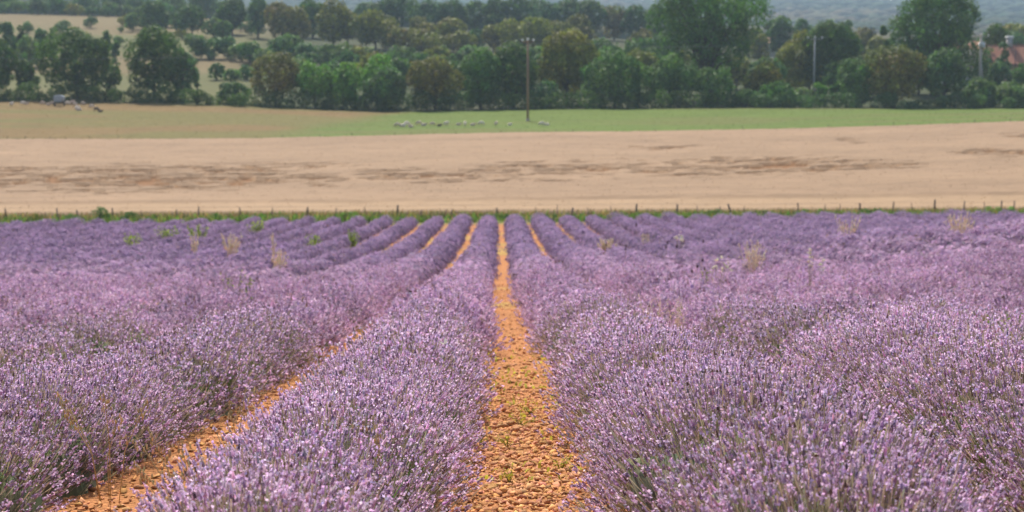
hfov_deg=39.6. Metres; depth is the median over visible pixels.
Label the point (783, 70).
tree
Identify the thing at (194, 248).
dry grass
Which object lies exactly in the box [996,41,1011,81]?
tree
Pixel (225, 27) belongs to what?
tree
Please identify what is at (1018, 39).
tree
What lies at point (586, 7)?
tree
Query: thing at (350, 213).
shrub
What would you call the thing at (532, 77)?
tree
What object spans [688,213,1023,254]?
lavender row
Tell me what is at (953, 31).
tree
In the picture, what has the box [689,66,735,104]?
tree
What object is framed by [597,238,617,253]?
dry grass
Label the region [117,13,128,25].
shrub
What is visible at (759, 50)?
tree
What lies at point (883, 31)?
tree
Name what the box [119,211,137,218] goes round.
shrub
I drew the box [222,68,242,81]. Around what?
shrub
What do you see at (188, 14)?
tree
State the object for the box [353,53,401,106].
tree
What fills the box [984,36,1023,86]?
house
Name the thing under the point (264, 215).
shrub
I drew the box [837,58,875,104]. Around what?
tree
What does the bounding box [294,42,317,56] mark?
shrub
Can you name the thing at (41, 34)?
shrub
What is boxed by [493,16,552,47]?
tree
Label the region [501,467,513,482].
weed
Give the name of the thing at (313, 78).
tree
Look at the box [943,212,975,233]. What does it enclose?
dry grass
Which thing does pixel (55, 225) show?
lavender row
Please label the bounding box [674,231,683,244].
wildflower
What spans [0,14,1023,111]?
hillside
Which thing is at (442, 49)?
shrub
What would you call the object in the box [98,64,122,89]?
shrub
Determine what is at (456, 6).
tree
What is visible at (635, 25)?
tree
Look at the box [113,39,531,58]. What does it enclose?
power line
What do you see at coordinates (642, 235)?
dry grass
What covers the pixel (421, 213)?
wire fence
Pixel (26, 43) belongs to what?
shrub
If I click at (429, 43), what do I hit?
tree
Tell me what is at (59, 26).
shrub
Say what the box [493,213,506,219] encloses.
shrub
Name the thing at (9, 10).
tree
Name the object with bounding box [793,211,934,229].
lavender row
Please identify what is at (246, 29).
shrub
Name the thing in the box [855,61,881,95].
tree
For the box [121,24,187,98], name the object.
tree
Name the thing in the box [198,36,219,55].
shrub
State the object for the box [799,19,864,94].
tree
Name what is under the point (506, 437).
weed
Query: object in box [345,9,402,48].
tree
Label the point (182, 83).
tree
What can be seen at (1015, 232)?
lavender row
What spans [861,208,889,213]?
shrub
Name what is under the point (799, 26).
tree
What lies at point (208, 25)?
tree
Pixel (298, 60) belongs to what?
shrub
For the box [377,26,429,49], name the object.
tree
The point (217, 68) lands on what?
shrub
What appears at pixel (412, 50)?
tree
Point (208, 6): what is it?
tree
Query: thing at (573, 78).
tree
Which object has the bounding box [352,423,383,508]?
dry grass
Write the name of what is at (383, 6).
tree
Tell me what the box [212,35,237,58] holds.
shrub
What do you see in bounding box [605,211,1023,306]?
lavender row
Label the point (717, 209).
shrub
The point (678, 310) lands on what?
dry grass
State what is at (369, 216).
verge grass
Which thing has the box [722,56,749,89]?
tree
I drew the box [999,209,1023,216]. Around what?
lavender row
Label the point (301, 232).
lavender row
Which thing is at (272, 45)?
shrub
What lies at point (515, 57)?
tree
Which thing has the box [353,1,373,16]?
tree
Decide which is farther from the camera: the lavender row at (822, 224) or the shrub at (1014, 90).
the shrub at (1014, 90)
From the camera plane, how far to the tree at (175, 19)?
413.13 m
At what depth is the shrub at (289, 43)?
339.35 m
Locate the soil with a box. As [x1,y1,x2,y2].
[41,221,947,511]
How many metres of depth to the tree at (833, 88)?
255.74 m
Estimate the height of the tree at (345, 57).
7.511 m
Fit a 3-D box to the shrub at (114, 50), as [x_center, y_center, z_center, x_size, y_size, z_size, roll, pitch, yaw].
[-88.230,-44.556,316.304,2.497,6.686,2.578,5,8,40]
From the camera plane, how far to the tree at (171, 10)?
432.31 m
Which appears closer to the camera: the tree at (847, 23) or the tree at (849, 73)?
the tree at (849, 73)
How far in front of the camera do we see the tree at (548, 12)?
461.74 m
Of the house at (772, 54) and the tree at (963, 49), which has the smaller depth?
the tree at (963, 49)
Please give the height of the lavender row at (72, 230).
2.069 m
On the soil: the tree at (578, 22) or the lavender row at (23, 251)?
the lavender row at (23, 251)
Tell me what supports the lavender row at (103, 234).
on the soil
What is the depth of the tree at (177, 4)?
504.17 m
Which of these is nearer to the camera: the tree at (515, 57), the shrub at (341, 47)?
the tree at (515, 57)
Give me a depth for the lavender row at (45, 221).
95.19 m
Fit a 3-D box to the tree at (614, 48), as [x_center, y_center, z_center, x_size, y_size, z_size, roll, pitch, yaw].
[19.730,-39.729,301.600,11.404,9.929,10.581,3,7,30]
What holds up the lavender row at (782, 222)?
on the soil
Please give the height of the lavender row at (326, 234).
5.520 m
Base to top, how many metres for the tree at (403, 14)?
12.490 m
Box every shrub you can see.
[0,21,16,55]
[12,25,28,59]
[16,34,39,65]
[20,52,26,76]
[23,21,33,32]
[29,213,46,220]
[34,28,48,59]
[47,26,59,59]
[54,23,67,32]
[55,20,70,29]
[63,214,78,219]
[83,15,97,26]
[91,206,112,218]
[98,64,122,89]
[100,30,111,55]
[110,41,120,65]
[113,35,124,42]
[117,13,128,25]
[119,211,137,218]
[174,29,186,39]
[183,33,207,57]
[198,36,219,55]
[206,52,215,60]
[207,62,225,79]
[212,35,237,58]
[216,81,251,100]
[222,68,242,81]
[227,43,250,60]
[235,22,245,30]
[237,41,260,63]
[239,64,254,79]
[244,25,256,34]
[244,213,265,219]
[252,48,273,61]
[265,37,286,52]
[274,33,305,57]
[283,57,308,77]
[293,51,320,64]
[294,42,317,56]
[312,44,333,65]
[330,41,352,62]
[340,211,357,218]
[348,47,368,59]
[361,46,373,55]
[385,45,419,61]
[424,44,451,59]
[433,53,454,65]
[454,44,477,63]
[493,44,519,55]
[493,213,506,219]
[523,45,541,59]
[705,208,722,214]
[733,89,761,106]
[757,80,794,105]
[787,87,816,105]
[794,208,833,214]
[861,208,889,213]
[961,76,1001,106]
[976,206,1013,212]
[994,81,1023,103]
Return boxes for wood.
[0,0,1023,51]
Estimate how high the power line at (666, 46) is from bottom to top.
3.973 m
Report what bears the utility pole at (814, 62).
on the hillside
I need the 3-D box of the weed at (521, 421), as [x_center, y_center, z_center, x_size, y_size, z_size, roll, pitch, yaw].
[0.073,1.123,9.820,0.152,0.100,0.221,-4,7,-32]
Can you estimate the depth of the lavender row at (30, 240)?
79.67 m
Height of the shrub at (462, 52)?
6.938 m
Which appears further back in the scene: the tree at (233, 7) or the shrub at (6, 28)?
the tree at (233, 7)
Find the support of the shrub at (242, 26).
on the hillside
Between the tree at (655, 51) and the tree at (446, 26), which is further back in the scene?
the tree at (446, 26)
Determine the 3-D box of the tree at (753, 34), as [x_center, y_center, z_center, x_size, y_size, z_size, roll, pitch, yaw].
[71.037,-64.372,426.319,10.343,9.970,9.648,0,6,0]
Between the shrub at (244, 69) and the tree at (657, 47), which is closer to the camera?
the shrub at (244, 69)
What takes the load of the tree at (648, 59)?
on the hillside
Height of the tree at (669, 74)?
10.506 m
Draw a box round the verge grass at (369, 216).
[0,206,1023,223]
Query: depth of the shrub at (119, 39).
369.54 m
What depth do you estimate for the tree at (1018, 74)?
268.10 m
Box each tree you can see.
[0,0,12,13]
[0,3,9,12]
[0,39,18,88]
[1,0,28,13]
[14,59,40,96]
[22,0,50,14]
[29,25,116,97]
[44,0,71,14]
[63,2,85,15]
[72,0,100,15]
[85,4,101,15]
[99,1,117,16]
[101,0,126,16]
[112,5,134,15]
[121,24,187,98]
[123,12,138,31]
[124,0,151,12]
[132,6,158,27]
[139,0,171,29]
[157,0,186,12]
[161,3,178,26]
[166,50,199,98]
[168,11,189,30]
[177,4,207,33]
[187,0,221,18]
[193,67,200,98]
[201,17,222,37]
[212,20,232,37]
[213,0,249,34]
[244,0,269,37]
[248,50,301,101]
[260,0,313,38]
[294,61,334,107]
[299,0,326,37]
[307,60,341,81]
[314,0,351,45]
[324,62,364,108]
[333,48,361,80]
[336,9,356,42]
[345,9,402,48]
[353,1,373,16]
[353,50,386,86]
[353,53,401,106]
[360,19,373,45]
[361,64,409,108]
[365,0,400,20]
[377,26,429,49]
[382,57,411,77]
[387,0,418,28]
[402,46,416,53]
[404,54,466,109]
[408,0,442,24]
[408,16,440,35]
[408,52,434,81]
[409,33,442,52]
[429,30,478,53]
[430,59,468,94]
[433,0,463,24]
[434,16,467,41]
[458,55,492,95]
[459,0,488,31]
[460,46,501,108]
[470,28,485,46]
[479,0,510,32]
[480,24,503,51]
[487,40,539,107]
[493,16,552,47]
[500,0,529,30]
[505,61,540,90]
[525,0,558,30]
[526,78,560,105]
[532,53,555,80]
[536,28,600,101]
[547,12,597,44]
[553,0,581,22]
[553,21,579,48]
[553,56,588,93]
[574,0,607,35]
[579,48,657,107]
[593,36,622,51]
[594,45,625,84]
[602,4,632,39]
[618,4,651,37]
[621,47,658,85]
[623,37,657,58]
[626,28,653,48]
[642,0,775,98]
[642,47,669,87]
[643,52,702,106]
[646,7,665,37]
[652,34,676,55]
[663,11,686,40]
[672,50,692,79]
[683,55,730,93]
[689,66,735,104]
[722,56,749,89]
[736,26,765,56]
[740,60,782,102]
[743,55,789,86]
[750,34,769,59]
[763,20,778,51]
[766,15,795,51]
[775,29,824,88]
[791,18,812,50]
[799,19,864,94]
[813,82,828,105]
[819,57,863,91]
[829,83,839,106]
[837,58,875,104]
[838,19,853,58]
[853,25,876,59]
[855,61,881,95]
[861,44,931,107]
[865,35,888,60]
[879,25,891,51]
[886,0,983,95]
[901,52,928,94]
[917,47,968,106]
[948,35,989,86]
[974,46,996,81]
[982,23,1011,44]
[986,60,1012,85]
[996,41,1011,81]
[1001,29,1023,44]
[1003,22,1021,32]
[1009,63,1023,100]
[1013,24,1023,39]
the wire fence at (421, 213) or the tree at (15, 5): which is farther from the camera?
the tree at (15, 5)
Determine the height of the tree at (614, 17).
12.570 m
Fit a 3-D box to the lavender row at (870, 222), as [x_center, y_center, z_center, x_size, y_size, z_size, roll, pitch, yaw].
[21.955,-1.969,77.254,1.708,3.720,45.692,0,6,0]
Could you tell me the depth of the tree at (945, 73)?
252.18 m
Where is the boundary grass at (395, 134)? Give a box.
[1,120,1021,138]
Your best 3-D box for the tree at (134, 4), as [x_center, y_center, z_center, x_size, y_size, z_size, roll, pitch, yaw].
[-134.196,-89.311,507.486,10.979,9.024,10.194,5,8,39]
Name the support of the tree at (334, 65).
on the hillside
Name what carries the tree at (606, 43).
on the hillside
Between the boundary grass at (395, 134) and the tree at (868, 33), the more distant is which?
the tree at (868, 33)
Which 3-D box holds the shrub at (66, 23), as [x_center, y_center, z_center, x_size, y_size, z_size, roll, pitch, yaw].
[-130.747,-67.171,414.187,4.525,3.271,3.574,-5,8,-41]
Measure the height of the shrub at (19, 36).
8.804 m
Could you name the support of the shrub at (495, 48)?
on the hillside
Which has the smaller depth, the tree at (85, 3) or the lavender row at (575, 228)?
the lavender row at (575, 228)
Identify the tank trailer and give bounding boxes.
[53,95,64,105]
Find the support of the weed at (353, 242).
on the soil
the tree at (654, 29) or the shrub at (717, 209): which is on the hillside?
the tree at (654, 29)
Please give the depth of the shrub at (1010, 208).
102.87 m
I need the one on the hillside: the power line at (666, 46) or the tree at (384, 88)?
the tree at (384, 88)
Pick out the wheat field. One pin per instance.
(975, 142)
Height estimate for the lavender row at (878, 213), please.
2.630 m
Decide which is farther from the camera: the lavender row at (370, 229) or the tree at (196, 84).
the tree at (196, 84)
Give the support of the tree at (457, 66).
on the hillside
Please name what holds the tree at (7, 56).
on the hillside
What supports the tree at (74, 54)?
on the hillside
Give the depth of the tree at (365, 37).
389.14 m
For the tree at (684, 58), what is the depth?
308.11 m
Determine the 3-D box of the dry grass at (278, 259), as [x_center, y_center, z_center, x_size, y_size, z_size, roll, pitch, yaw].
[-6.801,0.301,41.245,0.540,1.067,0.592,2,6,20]
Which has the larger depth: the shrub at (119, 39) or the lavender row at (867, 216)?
the shrub at (119, 39)
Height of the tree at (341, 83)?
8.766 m
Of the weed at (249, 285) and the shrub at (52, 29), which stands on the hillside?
the shrub at (52, 29)
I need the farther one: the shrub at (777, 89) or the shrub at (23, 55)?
the shrub at (23, 55)
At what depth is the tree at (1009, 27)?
424.54 m
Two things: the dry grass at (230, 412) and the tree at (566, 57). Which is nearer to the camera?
the dry grass at (230, 412)
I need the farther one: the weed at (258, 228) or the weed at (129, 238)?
the weed at (258, 228)
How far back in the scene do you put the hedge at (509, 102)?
249.60 m
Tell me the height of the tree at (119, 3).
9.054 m
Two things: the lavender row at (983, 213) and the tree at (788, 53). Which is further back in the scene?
the tree at (788, 53)
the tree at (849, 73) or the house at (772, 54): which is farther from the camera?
the house at (772, 54)
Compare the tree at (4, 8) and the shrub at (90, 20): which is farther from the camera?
the tree at (4, 8)
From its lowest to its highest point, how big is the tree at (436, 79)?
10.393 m
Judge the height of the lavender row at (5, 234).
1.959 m
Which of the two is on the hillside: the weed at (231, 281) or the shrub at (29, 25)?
the shrub at (29, 25)
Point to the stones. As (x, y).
(524, 415)
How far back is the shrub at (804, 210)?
102.79 m
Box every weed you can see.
[123,233,141,246]
[154,226,180,237]
[187,223,208,239]
[220,270,242,289]
[245,274,253,299]
[246,220,264,232]
[305,233,321,245]
[347,229,359,247]
[494,432,512,446]
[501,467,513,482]
[509,410,537,424]
[517,404,540,412]
[550,454,572,468]
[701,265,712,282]
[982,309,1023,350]
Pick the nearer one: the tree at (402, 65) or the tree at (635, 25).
the tree at (402, 65)
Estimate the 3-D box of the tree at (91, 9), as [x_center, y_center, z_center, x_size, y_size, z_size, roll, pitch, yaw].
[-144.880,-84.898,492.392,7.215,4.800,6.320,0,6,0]
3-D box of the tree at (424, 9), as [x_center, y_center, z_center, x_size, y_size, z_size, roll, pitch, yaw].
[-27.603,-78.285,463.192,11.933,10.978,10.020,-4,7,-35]
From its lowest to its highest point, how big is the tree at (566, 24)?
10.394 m
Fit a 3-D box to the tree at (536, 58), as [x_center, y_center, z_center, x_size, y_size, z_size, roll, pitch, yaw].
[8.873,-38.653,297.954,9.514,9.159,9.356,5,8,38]
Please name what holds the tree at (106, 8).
on the hillside
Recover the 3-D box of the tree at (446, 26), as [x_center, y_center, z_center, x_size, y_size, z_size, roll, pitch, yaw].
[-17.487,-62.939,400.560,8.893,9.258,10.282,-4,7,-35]
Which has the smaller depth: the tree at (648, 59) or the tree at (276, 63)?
the tree at (276, 63)
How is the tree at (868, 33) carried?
on the hillside
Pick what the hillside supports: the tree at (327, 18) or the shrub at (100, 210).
the tree at (327, 18)
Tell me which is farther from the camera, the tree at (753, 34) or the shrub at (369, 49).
the tree at (753, 34)
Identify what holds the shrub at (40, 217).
on the grass verge
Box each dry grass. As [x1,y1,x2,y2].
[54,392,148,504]
[119,427,200,503]
[151,447,222,488]
[190,232,198,253]
[221,232,242,257]
[227,387,257,463]
[271,232,275,262]
[271,249,288,268]
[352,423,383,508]
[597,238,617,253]
[637,293,687,325]
[641,234,648,244]
[657,298,686,328]
[738,239,766,274]
[835,215,860,235]
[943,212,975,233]
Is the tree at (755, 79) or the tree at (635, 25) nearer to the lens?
the tree at (755, 79)
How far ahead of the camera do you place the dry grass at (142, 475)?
5.69 m
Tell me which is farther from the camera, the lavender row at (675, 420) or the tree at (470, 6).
the tree at (470, 6)
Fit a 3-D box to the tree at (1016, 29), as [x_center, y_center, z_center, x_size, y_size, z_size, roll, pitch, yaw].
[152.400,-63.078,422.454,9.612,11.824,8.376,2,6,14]
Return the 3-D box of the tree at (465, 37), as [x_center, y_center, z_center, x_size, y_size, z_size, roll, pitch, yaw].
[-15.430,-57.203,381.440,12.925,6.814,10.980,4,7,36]
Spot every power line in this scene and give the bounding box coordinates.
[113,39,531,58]
[524,37,818,46]
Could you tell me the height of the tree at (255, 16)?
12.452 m
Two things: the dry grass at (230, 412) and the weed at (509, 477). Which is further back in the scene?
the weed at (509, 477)
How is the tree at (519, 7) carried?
on the hillside
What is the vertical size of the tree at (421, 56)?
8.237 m
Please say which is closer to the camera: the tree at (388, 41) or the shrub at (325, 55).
the shrub at (325, 55)
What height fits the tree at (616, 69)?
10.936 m
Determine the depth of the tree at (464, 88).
283.17 m
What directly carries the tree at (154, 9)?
on the hillside
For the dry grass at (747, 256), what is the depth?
33.19 m
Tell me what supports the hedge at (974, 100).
on the hillside
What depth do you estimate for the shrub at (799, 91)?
253.89 m
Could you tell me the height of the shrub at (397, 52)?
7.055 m
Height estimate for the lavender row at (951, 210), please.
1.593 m
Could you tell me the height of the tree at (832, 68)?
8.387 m
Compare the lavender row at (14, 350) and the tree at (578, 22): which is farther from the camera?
the tree at (578, 22)
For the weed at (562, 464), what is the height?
0.105 m
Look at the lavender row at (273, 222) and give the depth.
64.07 m
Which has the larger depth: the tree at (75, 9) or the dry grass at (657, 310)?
the tree at (75, 9)
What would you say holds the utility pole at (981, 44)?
on the hillside
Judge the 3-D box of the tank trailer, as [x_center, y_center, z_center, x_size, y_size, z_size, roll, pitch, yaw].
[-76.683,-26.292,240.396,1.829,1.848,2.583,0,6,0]
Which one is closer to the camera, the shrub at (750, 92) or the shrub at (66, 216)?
the shrub at (66, 216)
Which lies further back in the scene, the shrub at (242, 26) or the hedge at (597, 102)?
the shrub at (242, 26)
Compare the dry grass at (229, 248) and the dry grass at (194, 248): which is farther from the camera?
the dry grass at (194, 248)
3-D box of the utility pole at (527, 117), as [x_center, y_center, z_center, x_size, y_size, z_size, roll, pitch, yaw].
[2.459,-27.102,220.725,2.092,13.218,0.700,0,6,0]
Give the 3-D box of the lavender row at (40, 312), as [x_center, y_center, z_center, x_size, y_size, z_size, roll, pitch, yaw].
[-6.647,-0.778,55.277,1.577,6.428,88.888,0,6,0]
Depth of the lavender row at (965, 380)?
8.82 m
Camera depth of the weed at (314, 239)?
66.78 m
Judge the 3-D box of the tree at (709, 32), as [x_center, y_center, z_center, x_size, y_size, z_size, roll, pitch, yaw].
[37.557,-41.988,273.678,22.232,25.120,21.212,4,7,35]
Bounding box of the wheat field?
[0,121,1023,217]
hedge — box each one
[0,81,260,105]
[245,85,526,111]
[521,89,767,109]
[756,91,1023,108]
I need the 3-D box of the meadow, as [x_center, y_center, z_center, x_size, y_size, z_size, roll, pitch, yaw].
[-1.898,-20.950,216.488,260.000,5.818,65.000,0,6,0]
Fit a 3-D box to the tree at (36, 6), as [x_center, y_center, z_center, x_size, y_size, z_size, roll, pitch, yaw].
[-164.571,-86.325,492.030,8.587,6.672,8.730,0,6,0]
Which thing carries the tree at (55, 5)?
on the hillside
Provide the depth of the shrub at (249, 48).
330.25 m
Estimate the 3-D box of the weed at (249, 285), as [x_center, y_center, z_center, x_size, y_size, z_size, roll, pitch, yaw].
[-4.277,0.689,23.194,0.141,0.803,0.190,0,6,0]
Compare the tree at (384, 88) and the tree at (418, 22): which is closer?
the tree at (384, 88)
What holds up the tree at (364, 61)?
on the hillside
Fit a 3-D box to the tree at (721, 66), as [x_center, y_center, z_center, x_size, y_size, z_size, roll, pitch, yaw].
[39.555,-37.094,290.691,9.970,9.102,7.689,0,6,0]
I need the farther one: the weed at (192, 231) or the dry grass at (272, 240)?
the weed at (192, 231)
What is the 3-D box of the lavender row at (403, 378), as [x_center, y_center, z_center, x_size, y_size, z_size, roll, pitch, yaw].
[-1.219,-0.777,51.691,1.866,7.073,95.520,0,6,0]
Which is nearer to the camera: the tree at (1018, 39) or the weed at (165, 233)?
the weed at (165, 233)
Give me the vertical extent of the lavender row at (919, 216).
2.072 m
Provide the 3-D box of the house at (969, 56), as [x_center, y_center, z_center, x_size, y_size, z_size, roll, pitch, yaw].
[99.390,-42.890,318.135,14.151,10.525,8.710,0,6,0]
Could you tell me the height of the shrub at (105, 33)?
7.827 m
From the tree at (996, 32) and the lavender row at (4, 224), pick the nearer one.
the lavender row at (4, 224)
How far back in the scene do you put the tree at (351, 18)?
393.85 m
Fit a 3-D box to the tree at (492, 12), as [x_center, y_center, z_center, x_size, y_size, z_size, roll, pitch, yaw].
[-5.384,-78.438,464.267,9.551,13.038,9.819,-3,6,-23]
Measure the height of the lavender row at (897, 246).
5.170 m
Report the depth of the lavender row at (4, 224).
96.55 m
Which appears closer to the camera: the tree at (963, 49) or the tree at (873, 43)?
the tree at (963, 49)
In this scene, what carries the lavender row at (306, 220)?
on the soil
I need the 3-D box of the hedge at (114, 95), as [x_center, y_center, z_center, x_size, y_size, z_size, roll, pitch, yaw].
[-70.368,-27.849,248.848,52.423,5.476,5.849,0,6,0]
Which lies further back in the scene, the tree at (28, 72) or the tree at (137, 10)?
the tree at (137, 10)
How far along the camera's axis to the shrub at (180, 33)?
391.30 m
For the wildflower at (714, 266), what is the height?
0.981 m
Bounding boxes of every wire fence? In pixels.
[5,199,1014,217]
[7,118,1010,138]
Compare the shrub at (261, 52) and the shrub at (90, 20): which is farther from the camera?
the shrub at (90, 20)
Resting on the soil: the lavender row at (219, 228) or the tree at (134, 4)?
the lavender row at (219, 228)
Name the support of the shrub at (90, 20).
on the hillside
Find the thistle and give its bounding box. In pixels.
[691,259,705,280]
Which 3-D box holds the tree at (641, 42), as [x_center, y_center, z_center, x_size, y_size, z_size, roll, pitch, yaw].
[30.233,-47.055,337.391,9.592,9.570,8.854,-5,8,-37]
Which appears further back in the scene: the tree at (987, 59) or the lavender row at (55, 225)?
the tree at (987, 59)
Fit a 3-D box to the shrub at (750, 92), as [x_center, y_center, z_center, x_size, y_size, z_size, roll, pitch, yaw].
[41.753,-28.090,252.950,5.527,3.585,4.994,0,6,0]
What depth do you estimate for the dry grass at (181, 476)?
5.68 m
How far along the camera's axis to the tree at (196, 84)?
258.62 m
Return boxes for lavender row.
[0,213,473,511]
[0,215,262,266]
[0,215,317,277]
[0,215,367,298]
[0,215,395,319]
[0,216,288,272]
[0,216,341,284]
[0,216,418,338]
[0,216,444,383]
[0,217,84,233]
[0,217,106,241]
[0,217,209,258]
[0,218,56,229]
[0,218,156,250]
[0,219,132,246]
[0,219,184,255]
[0,219,235,263]
[0,220,25,227]
[113,214,513,511]
[500,214,1020,511]
[527,213,1023,511]
[558,214,1023,349]
[584,214,1023,332]
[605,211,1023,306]
[635,212,1023,289]
[659,211,1023,271]
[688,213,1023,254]
[713,213,1023,246]
[741,212,1023,232]
[763,211,1023,229]
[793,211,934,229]
[815,211,933,227]
[842,211,942,225]
[870,210,952,224]
[894,210,987,222]
[919,211,1003,222]
[942,208,1020,221]
[972,210,1021,218]
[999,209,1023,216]
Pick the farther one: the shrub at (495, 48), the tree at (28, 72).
the shrub at (495, 48)
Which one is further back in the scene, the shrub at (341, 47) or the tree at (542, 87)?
the shrub at (341, 47)
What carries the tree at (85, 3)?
on the hillside
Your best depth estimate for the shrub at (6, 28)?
324.77 m
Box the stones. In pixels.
[474,347,594,483]
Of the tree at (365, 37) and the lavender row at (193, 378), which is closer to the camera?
the lavender row at (193, 378)
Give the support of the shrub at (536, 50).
on the hillside
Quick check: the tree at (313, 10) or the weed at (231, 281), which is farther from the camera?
the tree at (313, 10)
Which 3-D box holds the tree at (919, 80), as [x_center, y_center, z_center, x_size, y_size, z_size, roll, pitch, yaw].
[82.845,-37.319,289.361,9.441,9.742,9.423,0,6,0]
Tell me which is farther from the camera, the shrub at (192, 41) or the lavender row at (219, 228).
the shrub at (192, 41)
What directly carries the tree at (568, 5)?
on the hillside
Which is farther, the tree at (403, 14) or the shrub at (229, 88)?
the tree at (403, 14)
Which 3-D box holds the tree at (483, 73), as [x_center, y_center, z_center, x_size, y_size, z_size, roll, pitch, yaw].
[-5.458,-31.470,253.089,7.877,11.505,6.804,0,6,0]
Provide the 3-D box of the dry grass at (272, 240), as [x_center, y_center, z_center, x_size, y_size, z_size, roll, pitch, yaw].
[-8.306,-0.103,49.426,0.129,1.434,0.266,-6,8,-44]
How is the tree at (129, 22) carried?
on the hillside
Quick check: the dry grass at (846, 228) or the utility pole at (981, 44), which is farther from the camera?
the utility pole at (981, 44)
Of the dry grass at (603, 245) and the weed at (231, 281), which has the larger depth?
the dry grass at (603, 245)
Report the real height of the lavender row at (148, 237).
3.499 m
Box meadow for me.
[0,101,1023,138]
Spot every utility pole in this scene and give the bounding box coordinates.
[521,38,534,120]
[807,36,822,91]
[978,34,988,87]
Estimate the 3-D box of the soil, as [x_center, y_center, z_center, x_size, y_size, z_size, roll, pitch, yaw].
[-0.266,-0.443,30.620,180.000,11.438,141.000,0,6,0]
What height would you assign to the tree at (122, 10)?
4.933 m
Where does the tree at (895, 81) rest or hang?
on the hillside
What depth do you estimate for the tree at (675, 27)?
463.34 m
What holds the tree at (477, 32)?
on the hillside
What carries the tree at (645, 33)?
on the hillside
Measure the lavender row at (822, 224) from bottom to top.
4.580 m
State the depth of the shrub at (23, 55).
296.11 m
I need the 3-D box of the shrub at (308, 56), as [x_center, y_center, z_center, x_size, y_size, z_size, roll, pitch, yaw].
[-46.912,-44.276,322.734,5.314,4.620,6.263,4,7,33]
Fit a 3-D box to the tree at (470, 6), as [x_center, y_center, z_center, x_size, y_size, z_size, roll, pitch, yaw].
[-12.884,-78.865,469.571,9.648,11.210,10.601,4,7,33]
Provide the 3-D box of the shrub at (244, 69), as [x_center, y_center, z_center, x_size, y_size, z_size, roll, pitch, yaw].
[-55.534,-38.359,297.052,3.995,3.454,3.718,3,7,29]
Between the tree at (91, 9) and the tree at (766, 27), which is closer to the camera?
the tree at (766, 27)
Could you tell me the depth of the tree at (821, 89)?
254.33 m
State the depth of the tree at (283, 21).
386.86 m
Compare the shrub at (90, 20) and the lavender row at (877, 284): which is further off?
the shrub at (90, 20)
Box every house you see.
[762,37,775,57]
[941,40,986,84]
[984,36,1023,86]
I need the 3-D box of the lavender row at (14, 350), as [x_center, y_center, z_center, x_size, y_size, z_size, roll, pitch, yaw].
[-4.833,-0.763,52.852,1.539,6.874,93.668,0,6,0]
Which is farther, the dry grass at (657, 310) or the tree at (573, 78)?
the tree at (573, 78)
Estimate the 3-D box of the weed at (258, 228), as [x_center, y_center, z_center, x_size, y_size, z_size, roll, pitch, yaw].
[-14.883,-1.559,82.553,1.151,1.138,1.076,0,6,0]
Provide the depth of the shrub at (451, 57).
339.78 m
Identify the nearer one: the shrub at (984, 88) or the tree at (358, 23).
the shrub at (984, 88)
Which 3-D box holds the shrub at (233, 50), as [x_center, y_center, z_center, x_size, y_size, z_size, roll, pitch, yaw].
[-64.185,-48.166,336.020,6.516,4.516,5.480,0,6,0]
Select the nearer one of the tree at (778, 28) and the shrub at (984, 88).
the shrub at (984, 88)
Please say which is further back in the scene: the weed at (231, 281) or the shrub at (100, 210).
the shrub at (100, 210)
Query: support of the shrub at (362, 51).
on the hillside
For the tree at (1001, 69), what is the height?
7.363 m
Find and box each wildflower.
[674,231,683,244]
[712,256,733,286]
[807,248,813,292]
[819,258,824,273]

